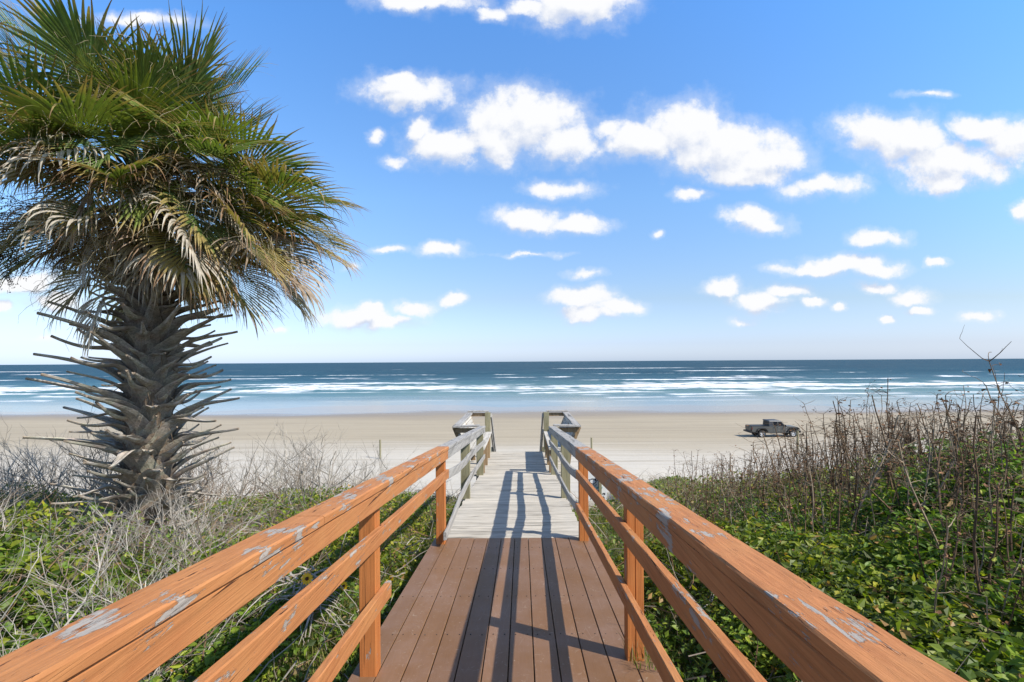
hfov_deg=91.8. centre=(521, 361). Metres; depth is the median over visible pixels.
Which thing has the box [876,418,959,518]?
dry stalk
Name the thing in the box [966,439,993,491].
dry stalk
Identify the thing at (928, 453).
dry stalk
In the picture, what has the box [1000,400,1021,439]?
dry stalk
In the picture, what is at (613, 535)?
grass
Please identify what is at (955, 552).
dry stalk
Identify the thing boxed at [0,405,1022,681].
ground
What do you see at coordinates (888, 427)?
dry stalk
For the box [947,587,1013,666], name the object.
dry stalk
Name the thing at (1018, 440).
dry stalk
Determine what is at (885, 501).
leafy shrub
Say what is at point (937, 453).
dry stalk
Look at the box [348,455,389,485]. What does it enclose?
bare shrub
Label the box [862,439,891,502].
dry stalk
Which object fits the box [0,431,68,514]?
bare shrub
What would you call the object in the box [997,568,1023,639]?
dry stalk
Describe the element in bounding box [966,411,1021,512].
dry stalk
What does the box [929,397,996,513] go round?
dry stalk
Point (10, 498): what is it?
bare shrub
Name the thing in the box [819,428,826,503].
dry stalk
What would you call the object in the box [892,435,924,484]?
dry stalk
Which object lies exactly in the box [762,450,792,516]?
dry stalk
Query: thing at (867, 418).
dry stalk
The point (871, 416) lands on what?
dry stalk
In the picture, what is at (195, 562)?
bare shrub
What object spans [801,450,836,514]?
dry stalk
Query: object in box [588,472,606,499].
sign
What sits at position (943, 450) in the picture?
leafy shrub
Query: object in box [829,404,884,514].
dry stalk
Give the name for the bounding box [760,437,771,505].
dry stalk
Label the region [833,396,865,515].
dry stalk
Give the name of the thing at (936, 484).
dry stalk
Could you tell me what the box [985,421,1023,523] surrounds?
dry stalk
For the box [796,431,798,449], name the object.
marker post
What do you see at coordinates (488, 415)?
stair railing
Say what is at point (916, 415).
dry stalk
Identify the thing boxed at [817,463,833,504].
dry stalk
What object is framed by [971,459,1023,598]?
dry stalk
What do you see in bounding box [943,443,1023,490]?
leafy shrub
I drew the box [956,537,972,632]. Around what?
dry stalk
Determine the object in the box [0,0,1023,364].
sky
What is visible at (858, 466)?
dry stalk
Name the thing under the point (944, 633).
leafy shrub
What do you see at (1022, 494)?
leafy shrub
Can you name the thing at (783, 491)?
dry stalk
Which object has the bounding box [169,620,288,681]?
leafy shrub
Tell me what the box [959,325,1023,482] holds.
dry stalk
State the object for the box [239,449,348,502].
bare shrub
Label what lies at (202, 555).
leafy shrub
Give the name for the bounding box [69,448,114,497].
bare shrub
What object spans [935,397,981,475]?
dry stalk
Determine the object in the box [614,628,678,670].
grass tuft
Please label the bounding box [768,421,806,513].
dry stalk
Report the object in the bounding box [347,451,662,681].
boardwalk
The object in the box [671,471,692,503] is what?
dry stalk
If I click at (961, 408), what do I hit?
dry stalk
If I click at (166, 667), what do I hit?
bare shrub
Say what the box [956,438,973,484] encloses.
dry stalk
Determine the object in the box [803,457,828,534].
dry stalk
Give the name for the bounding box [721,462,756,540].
dry stalk
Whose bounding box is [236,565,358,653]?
fallen frond
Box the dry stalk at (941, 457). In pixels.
[908,403,957,509]
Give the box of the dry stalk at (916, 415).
[903,404,926,441]
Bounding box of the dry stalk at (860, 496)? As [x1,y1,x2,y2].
[838,481,881,535]
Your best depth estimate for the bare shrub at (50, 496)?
7.43 m
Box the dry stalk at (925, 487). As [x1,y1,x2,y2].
[909,409,936,519]
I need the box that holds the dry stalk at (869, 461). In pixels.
[846,437,872,493]
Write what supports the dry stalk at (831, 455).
on the ground at (636, 441)
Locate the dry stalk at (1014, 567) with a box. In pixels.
[1003,546,1023,599]
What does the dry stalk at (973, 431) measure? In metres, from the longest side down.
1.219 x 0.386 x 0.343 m
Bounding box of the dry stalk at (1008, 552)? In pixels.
[976,531,1019,599]
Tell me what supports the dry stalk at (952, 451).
on the ground at (636, 441)
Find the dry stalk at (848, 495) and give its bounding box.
[831,469,862,521]
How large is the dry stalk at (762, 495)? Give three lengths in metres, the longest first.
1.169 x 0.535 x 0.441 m
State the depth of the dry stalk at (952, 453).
5.04 m
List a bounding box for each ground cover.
[0,480,462,681]
[570,438,1023,681]
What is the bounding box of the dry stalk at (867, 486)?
[799,418,902,520]
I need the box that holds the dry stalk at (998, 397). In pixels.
[978,383,1010,442]
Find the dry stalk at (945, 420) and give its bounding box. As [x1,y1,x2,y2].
[927,400,962,462]
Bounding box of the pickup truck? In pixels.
[743,419,800,436]
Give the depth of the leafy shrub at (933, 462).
5.51 m
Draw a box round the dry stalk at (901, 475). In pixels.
[883,456,918,531]
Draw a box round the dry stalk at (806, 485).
[794,438,823,530]
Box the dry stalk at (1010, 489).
[990,475,1023,525]
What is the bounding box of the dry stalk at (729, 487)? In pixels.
[703,450,748,518]
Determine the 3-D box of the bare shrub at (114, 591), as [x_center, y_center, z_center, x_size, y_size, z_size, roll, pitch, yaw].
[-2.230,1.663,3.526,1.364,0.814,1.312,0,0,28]
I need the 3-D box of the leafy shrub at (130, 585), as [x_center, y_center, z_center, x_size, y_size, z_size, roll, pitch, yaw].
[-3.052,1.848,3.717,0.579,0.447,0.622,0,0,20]
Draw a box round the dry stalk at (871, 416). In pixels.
[863,395,874,471]
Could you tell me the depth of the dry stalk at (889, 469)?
5.11 m
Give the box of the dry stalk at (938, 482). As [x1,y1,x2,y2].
[926,427,957,539]
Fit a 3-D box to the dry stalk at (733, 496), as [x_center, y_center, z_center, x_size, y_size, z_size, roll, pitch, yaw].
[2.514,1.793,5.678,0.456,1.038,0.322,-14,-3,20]
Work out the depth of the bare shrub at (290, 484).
8.24 m
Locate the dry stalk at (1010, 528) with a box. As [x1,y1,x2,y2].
[970,473,1023,592]
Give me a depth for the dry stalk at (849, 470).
6.02 m
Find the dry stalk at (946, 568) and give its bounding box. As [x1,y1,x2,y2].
[930,516,971,641]
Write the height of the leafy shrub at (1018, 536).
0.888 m
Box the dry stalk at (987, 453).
[976,429,997,499]
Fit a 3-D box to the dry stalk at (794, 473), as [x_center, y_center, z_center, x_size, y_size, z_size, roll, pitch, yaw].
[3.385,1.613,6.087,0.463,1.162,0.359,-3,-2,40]
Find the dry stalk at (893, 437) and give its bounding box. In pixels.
[876,412,916,487]
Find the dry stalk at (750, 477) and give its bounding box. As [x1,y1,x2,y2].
[741,450,758,513]
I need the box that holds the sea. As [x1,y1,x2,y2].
[0,359,1023,415]
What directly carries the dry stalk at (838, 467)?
on the ground at (636, 441)
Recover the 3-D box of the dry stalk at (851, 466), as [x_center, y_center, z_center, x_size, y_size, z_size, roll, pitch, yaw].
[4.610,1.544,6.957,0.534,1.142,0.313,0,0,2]
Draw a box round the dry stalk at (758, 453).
[732,444,784,501]
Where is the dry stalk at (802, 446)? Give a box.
[789,424,827,489]
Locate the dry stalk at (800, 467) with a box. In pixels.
[793,448,810,488]
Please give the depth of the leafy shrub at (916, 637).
3.01 m
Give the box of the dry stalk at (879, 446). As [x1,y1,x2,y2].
[870,387,899,494]
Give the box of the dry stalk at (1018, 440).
[995,420,1022,457]
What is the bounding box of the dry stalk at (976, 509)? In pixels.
[907,415,1013,608]
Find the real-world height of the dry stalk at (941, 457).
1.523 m
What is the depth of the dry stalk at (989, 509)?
3.64 m
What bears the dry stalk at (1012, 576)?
on the ground at (636, 441)
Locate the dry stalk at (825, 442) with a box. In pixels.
[805,407,841,489]
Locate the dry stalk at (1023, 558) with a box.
[999,488,1023,618]
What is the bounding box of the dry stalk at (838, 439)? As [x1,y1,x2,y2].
[811,401,866,500]
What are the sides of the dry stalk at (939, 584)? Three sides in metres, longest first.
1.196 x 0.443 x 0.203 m
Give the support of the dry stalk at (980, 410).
on the ground at (636, 441)
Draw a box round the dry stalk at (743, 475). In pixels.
[723,453,768,506]
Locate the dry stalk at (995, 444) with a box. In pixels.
[977,431,1005,461]
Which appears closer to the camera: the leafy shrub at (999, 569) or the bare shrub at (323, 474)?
the leafy shrub at (999, 569)
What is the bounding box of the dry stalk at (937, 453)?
[916,433,953,487]
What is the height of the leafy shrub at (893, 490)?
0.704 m
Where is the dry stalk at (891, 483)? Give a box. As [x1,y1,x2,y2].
[862,395,904,498]
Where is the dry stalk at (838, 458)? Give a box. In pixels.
[827,412,846,500]
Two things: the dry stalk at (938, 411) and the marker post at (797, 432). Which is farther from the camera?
the marker post at (797, 432)
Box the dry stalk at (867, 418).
[852,380,882,481]
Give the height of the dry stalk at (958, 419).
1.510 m
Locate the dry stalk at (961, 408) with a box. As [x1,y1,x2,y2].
[952,392,967,431]
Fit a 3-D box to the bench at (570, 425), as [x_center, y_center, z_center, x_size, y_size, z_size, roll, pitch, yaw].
[0.926,1.849,11.883,0.691,1.089,2.955,0,0,0]
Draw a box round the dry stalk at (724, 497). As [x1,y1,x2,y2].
[721,472,730,528]
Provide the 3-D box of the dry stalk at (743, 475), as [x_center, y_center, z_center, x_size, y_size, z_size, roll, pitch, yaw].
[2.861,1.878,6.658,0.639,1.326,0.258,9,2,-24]
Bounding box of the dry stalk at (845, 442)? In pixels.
[824,409,862,502]
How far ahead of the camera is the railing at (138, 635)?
1.46 m
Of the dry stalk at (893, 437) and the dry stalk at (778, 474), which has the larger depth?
the dry stalk at (893, 437)
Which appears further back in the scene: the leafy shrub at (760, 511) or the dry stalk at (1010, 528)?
the leafy shrub at (760, 511)
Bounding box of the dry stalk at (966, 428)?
[924,425,968,481]
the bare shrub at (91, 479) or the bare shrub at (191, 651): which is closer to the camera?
the bare shrub at (191, 651)
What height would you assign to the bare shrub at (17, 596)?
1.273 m
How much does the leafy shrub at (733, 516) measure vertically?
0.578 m
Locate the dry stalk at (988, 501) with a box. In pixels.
[960,461,1004,580]
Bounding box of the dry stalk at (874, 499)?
[865,462,886,528]
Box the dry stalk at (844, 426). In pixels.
[827,402,869,467]
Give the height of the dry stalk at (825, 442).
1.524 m
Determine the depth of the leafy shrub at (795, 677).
2.44 m
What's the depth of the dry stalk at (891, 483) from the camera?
5.64 m
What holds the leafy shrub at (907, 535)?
on the ground at (636, 441)
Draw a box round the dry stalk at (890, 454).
[865,423,908,489]
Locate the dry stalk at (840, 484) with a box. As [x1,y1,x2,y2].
[829,438,860,532]
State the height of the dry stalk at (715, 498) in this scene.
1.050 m
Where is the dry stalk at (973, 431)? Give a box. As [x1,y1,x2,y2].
[968,418,990,451]
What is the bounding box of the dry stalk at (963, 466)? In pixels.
[942,424,986,513]
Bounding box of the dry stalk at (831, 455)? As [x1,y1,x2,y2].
[810,421,849,489]
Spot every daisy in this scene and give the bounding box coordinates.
[301,572,312,633]
[337,581,347,625]
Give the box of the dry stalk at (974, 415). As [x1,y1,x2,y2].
[962,394,995,442]
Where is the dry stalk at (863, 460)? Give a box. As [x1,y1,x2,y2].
[850,434,872,490]
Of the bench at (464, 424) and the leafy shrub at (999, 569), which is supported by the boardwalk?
the bench at (464, 424)
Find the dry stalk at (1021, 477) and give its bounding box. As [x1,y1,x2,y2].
[1018,446,1023,510]
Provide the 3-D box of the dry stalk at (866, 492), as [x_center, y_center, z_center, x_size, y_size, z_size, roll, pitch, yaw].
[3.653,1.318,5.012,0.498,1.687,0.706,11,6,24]
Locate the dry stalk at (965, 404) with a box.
[952,385,970,439]
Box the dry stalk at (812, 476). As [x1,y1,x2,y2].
[791,456,837,517]
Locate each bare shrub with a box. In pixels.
[0,416,85,516]
[0,426,117,517]
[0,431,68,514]
[0,435,110,511]
[0,439,96,499]
[0,452,90,516]
[0,460,58,497]
[0,466,68,496]
[0,472,61,521]
[0,481,160,562]
[0,485,113,577]
[0,499,189,681]
[0,501,12,533]
[0,524,50,600]
[0,526,156,645]
[0,534,56,651]
[0,537,55,580]
[1,498,275,606]
[2,548,163,635]
[9,489,193,586]
[20,446,115,505]
[28,447,184,520]
[37,395,193,501]
[41,559,239,648]
[48,458,120,506]
[57,546,311,638]
[68,496,230,581]
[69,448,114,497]
[70,542,147,614]
[71,457,119,491]
[96,470,268,559]
[106,446,331,624]
[139,645,193,681]
[143,631,226,680]
[150,615,230,678]
[161,483,232,559]
[175,426,247,519]
[175,433,293,518]
[177,449,227,484]
[178,445,215,510]
[179,436,290,525]
[183,449,238,513]
[185,420,328,512]
[191,473,253,502]
[226,427,327,503]
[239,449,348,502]
[241,429,333,489]
[250,447,317,514]
[254,460,323,514]
[258,425,384,507]
[296,450,365,493]
[303,451,379,495]
[317,467,362,491]
[324,465,368,491]
[336,440,418,507]
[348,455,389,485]
[728,455,788,504]
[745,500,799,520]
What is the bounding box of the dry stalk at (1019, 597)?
[999,571,1023,616]
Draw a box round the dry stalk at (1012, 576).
[991,518,1023,631]
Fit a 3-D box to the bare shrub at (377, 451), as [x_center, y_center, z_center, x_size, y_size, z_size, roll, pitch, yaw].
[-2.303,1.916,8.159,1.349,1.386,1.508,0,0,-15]
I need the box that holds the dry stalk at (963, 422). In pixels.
[944,408,981,451]
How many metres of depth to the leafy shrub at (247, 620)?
3.50 m
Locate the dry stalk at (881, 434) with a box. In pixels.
[866,406,896,482]
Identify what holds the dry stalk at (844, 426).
on the ground at (636, 441)
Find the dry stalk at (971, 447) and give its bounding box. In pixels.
[935,427,987,524]
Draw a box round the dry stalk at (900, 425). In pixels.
[874,398,924,468]
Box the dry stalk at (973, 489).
[961,454,983,561]
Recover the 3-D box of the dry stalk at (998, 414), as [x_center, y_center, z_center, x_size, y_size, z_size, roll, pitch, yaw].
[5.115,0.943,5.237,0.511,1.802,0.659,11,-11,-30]
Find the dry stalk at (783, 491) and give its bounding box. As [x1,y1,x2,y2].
[772,475,792,516]
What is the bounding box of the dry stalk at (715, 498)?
[711,475,717,520]
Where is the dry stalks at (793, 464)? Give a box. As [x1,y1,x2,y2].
[658,413,1023,531]
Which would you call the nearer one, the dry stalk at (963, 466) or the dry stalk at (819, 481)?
the dry stalk at (963, 466)
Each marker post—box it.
[379,439,380,458]
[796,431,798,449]
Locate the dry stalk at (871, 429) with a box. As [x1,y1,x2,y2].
[851,415,878,451]
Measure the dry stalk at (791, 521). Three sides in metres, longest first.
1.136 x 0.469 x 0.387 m
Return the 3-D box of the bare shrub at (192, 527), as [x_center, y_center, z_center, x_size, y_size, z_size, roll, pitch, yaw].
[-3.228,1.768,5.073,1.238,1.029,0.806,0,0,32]
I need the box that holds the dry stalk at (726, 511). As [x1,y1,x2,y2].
[708,495,735,528]
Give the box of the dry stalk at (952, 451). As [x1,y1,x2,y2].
[932,432,972,475]
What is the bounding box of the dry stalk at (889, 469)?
[866,434,923,510]
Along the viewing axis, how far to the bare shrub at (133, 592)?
2.86 m
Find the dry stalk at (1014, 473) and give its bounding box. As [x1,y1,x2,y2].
[997,450,1022,497]
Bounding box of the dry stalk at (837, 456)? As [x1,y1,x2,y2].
[827,431,849,484]
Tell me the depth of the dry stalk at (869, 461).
6.11 m
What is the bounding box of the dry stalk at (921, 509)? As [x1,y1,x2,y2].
[865,434,947,558]
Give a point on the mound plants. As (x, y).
(669, 477)
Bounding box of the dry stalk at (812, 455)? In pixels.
[801,424,825,474]
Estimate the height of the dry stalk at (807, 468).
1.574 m
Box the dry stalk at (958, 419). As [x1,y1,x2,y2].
[935,402,968,481]
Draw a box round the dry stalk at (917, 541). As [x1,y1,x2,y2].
[876,509,949,584]
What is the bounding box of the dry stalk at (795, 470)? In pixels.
[790,448,802,504]
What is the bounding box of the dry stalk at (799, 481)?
[790,453,803,512]
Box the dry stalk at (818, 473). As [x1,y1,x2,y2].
[802,451,831,501]
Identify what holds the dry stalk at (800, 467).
on the ground at (636, 441)
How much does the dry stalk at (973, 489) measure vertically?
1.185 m
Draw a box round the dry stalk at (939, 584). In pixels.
[879,511,977,656]
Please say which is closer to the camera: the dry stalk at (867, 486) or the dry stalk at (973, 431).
the dry stalk at (867, 486)
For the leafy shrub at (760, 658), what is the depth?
2.91 m
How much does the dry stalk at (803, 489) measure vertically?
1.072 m
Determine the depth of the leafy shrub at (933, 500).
4.41 m
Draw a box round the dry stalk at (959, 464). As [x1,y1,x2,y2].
[930,443,983,514]
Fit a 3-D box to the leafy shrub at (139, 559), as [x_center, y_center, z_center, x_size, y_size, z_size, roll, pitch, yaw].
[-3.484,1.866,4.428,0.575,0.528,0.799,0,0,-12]
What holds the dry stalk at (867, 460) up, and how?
on the ground at (636, 441)
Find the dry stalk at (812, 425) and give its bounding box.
[793,393,824,457]
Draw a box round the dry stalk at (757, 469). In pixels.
[738,432,774,515]
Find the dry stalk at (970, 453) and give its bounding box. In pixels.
[961,433,1006,519]
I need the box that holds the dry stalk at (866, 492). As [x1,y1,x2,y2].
[848,415,923,531]
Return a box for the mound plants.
[650,475,715,489]
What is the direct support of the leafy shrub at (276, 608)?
on the ground at (636, 441)
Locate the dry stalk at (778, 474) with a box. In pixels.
[764,446,784,510]
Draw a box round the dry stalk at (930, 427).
[915,404,935,454]
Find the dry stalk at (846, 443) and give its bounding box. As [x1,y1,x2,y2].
[829,418,863,483]
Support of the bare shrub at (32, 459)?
on the ground at (636, 441)
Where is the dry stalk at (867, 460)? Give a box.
[865,433,878,498]
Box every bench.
[452,410,491,472]
[544,410,580,472]
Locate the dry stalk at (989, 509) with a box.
[954,469,1021,537]
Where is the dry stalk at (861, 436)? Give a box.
[843,409,879,485]
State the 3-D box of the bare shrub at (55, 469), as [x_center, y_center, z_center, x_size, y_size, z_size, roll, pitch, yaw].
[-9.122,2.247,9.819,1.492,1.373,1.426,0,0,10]
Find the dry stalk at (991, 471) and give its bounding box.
[976,454,1004,517]
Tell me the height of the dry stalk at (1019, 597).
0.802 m
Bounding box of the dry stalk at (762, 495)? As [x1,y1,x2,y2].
[742,460,775,517]
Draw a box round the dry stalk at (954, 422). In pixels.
[941,420,1008,507]
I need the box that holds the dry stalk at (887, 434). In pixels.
[876,412,890,487]
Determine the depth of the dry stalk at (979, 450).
4.73 m
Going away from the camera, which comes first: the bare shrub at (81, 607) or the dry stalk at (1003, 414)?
the bare shrub at (81, 607)
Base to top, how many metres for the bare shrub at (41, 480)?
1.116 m
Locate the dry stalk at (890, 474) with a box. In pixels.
[858,448,906,505]
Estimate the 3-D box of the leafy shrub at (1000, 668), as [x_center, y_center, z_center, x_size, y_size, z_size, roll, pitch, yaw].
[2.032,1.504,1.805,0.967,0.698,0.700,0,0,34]
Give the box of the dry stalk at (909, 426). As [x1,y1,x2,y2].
[888,401,924,471]
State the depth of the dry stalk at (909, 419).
8.39 m
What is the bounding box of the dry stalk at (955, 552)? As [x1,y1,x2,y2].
[931,477,995,584]
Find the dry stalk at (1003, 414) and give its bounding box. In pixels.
[982,397,1020,452]
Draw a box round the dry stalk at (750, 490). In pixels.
[741,460,754,522]
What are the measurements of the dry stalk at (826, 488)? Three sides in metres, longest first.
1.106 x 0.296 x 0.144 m
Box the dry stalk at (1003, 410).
[986,393,1022,437]
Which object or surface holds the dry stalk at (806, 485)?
on the ground at (636, 441)
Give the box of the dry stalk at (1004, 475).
[930,438,1022,564]
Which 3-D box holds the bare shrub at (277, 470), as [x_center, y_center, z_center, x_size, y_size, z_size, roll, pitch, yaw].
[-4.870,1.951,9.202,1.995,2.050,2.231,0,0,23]
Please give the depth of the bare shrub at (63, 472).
8.57 m
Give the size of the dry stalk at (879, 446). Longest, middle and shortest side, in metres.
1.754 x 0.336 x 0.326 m
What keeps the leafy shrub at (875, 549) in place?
on the ground at (636, 441)
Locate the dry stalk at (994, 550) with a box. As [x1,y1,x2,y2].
[936,487,1023,598]
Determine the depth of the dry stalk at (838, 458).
6.71 m
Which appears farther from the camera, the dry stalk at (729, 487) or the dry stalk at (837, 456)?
the dry stalk at (837, 456)
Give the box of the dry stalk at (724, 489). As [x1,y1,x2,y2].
[719,468,735,524]
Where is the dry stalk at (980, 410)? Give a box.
[973,391,992,430]
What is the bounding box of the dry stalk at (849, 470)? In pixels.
[844,435,865,496]
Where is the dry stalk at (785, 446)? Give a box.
[772,424,799,478]
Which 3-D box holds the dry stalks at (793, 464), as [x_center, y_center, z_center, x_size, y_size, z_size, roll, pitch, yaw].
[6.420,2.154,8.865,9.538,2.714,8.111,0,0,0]
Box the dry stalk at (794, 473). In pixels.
[775,444,809,508]
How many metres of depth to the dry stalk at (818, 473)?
5.98 m
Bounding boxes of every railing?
[0,426,485,681]
[485,412,495,451]
[539,412,548,451]
[548,426,967,681]
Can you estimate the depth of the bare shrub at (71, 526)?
5.15 m
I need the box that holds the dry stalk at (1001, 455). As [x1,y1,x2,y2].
[996,428,1019,497]
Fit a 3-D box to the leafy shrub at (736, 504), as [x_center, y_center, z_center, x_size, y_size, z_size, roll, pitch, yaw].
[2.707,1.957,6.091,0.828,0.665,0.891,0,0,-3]
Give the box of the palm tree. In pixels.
[0,0,374,557]
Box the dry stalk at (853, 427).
[843,394,872,483]
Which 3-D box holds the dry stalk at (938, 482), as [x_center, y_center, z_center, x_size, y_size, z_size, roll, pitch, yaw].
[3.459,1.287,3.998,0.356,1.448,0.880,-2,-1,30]
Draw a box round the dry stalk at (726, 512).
[714,500,737,524]
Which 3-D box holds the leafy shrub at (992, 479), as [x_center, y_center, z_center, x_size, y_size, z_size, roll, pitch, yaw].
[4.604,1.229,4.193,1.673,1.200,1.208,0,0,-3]
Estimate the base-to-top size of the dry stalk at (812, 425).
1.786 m
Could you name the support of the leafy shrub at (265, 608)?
on the ground at (636, 441)
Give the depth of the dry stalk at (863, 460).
6.25 m
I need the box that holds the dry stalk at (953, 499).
[939,484,973,524]
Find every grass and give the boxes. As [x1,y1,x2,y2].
[0,485,463,681]
[571,459,981,681]
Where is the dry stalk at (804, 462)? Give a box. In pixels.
[793,423,814,506]
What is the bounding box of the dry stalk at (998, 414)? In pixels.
[962,371,1023,460]
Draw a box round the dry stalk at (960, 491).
[933,390,966,506]
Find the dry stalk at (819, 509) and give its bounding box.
[793,431,820,531]
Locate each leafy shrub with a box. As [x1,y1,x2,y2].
[0,550,90,630]
[0,631,41,654]
[1,566,126,653]
[67,554,162,596]
[84,574,162,615]
[88,535,175,583]
[142,544,226,582]
[143,668,171,681]
[144,617,231,681]
[146,624,222,681]
[152,541,228,577]
[160,611,304,681]
[161,622,230,674]
[169,538,262,604]
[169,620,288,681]
[192,583,316,661]
[208,580,315,646]
[233,619,252,625]
[696,595,733,636]
[707,493,762,520]
[707,508,738,527]
[709,614,798,681]
[710,506,757,526]
[713,603,761,652]
[738,506,850,551]
[739,513,789,558]
[745,487,829,528]
[749,487,829,521]
[758,521,890,588]
[762,535,834,587]
[764,497,824,521]
[778,663,801,681]
[785,488,869,534]
[799,566,832,587]
[808,504,887,539]
[809,538,934,617]
[814,525,896,573]
[817,494,864,522]
[822,493,902,535]
[833,551,1007,641]
[844,482,907,534]
[851,529,910,601]
[858,540,984,602]
[860,509,917,540]
[863,500,1023,617]
[870,479,920,503]
[872,608,935,653]
[873,487,1023,588]
[877,609,1023,680]
[880,466,933,487]
[882,473,940,489]
[884,479,970,513]
[894,467,1022,523]
[899,628,983,677]
[907,506,1023,584]
[910,550,1023,645]
[913,438,987,468]
[914,480,1000,549]
[921,426,1023,473]
[925,437,1023,482]
[927,431,1021,468]
[928,551,1023,667]
[935,490,1023,557]
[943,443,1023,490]
[943,571,1009,594]
[945,458,1023,519]
[947,443,1023,510]
[947,490,1023,573]
[954,647,1023,681]
[957,650,998,681]
[961,508,1023,587]
[964,615,1023,681]
[972,474,1023,503]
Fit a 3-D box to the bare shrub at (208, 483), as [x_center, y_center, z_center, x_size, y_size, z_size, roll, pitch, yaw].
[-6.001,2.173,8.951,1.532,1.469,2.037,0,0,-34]
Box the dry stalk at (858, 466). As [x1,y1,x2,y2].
[843,440,868,511]
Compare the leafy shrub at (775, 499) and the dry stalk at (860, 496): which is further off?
the leafy shrub at (775, 499)
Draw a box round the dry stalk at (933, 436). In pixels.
[915,402,946,476]
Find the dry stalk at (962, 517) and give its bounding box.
[932,485,1017,571]
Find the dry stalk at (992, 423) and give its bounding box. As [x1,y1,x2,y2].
[986,396,1019,486]
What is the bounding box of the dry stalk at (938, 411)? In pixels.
[927,392,958,448]
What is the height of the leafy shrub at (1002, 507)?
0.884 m
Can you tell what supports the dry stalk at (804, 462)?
on the ground at (636, 441)
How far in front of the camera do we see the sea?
192.62 m
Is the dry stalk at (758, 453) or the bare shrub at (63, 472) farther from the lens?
the bare shrub at (63, 472)
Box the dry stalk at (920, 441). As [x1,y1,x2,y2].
[906,417,934,475]
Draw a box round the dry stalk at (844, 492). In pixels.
[837,468,852,517]
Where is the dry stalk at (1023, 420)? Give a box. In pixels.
[1016,401,1023,446]
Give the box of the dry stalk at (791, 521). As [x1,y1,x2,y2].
[764,469,812,534]
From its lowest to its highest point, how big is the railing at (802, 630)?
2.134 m
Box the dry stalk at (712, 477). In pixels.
[706,465,720,523]
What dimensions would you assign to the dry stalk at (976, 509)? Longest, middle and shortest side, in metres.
1.698 x 0.600 x 0.489 m
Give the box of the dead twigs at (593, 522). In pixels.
[568,454,1023,681]
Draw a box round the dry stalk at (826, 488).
[816,457,842,528]
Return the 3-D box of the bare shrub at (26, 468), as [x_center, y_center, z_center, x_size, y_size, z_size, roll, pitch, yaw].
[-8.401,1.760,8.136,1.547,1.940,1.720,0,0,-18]
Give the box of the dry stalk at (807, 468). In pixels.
[768,422,832,528]
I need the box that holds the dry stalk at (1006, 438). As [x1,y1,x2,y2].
[999,423,1014,458]
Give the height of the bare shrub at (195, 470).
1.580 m
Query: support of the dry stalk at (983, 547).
on the ground at (636, 441)
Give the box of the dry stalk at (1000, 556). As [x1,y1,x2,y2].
[980,530,1013,593]
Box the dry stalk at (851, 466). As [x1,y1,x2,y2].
[847,435,863,501]
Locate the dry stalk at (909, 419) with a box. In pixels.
[897,398,923,460]
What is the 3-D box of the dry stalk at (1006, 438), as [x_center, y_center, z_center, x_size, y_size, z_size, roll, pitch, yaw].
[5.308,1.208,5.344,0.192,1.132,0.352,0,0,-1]
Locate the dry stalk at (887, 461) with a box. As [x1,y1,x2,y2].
[857,419,936,522]
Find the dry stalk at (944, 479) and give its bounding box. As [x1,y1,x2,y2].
[919,411,976,506]
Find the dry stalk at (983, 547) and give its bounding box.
[960,527,993,625]
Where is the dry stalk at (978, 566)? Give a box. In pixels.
[952,535,997,602]
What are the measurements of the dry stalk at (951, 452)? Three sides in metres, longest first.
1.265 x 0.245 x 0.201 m
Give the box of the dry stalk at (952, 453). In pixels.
[937,422,963,489]
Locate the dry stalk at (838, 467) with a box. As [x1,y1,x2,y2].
[821,453,849,536]
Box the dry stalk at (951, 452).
[944,429,967,483]
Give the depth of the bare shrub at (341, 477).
8.12 m
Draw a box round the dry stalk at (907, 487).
[889,438,911,523]
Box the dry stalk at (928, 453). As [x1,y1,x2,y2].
[917,431,931,478]
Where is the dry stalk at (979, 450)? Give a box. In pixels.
[958,416,1016,496]
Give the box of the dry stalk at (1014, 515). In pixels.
[1004,498,1023,554]
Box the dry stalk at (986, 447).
[968,431,1008,491]
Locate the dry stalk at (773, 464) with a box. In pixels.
[741,425,799,524]
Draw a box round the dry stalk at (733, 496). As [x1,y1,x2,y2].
[713,473,755,518]
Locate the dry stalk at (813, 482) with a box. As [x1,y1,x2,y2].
[797,438,827,523]
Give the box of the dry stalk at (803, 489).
[799,462,812,521]
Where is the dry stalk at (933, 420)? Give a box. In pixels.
[921,394,962,467]
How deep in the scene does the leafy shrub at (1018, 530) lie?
3.79 m
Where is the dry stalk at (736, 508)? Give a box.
[727,485,741,525]
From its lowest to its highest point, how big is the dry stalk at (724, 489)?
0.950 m
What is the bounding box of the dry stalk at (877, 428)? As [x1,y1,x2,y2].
[863,400,880,463]
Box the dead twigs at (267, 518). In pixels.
[0,467,472,681]
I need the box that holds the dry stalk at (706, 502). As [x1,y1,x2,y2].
[686,482,718,518]
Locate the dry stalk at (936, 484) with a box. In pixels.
[918,471,967,509]
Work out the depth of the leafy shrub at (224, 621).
3.28 m
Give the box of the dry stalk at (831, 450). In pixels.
[819,426,850,499]
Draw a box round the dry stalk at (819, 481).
[814,458,828,505]
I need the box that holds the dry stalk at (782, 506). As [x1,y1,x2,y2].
[765,480,798,540]
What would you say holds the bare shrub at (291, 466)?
on the ground at (636, 441)
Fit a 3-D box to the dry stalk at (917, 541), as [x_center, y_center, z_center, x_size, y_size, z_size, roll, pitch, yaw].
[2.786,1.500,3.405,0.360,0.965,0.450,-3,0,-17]
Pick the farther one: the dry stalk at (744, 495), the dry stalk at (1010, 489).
the dry stalk at (744, 495)
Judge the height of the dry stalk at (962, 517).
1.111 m
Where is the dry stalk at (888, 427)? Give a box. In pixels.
[867,378,905,455]
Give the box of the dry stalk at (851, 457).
[833,424,865,493]
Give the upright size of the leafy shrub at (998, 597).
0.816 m

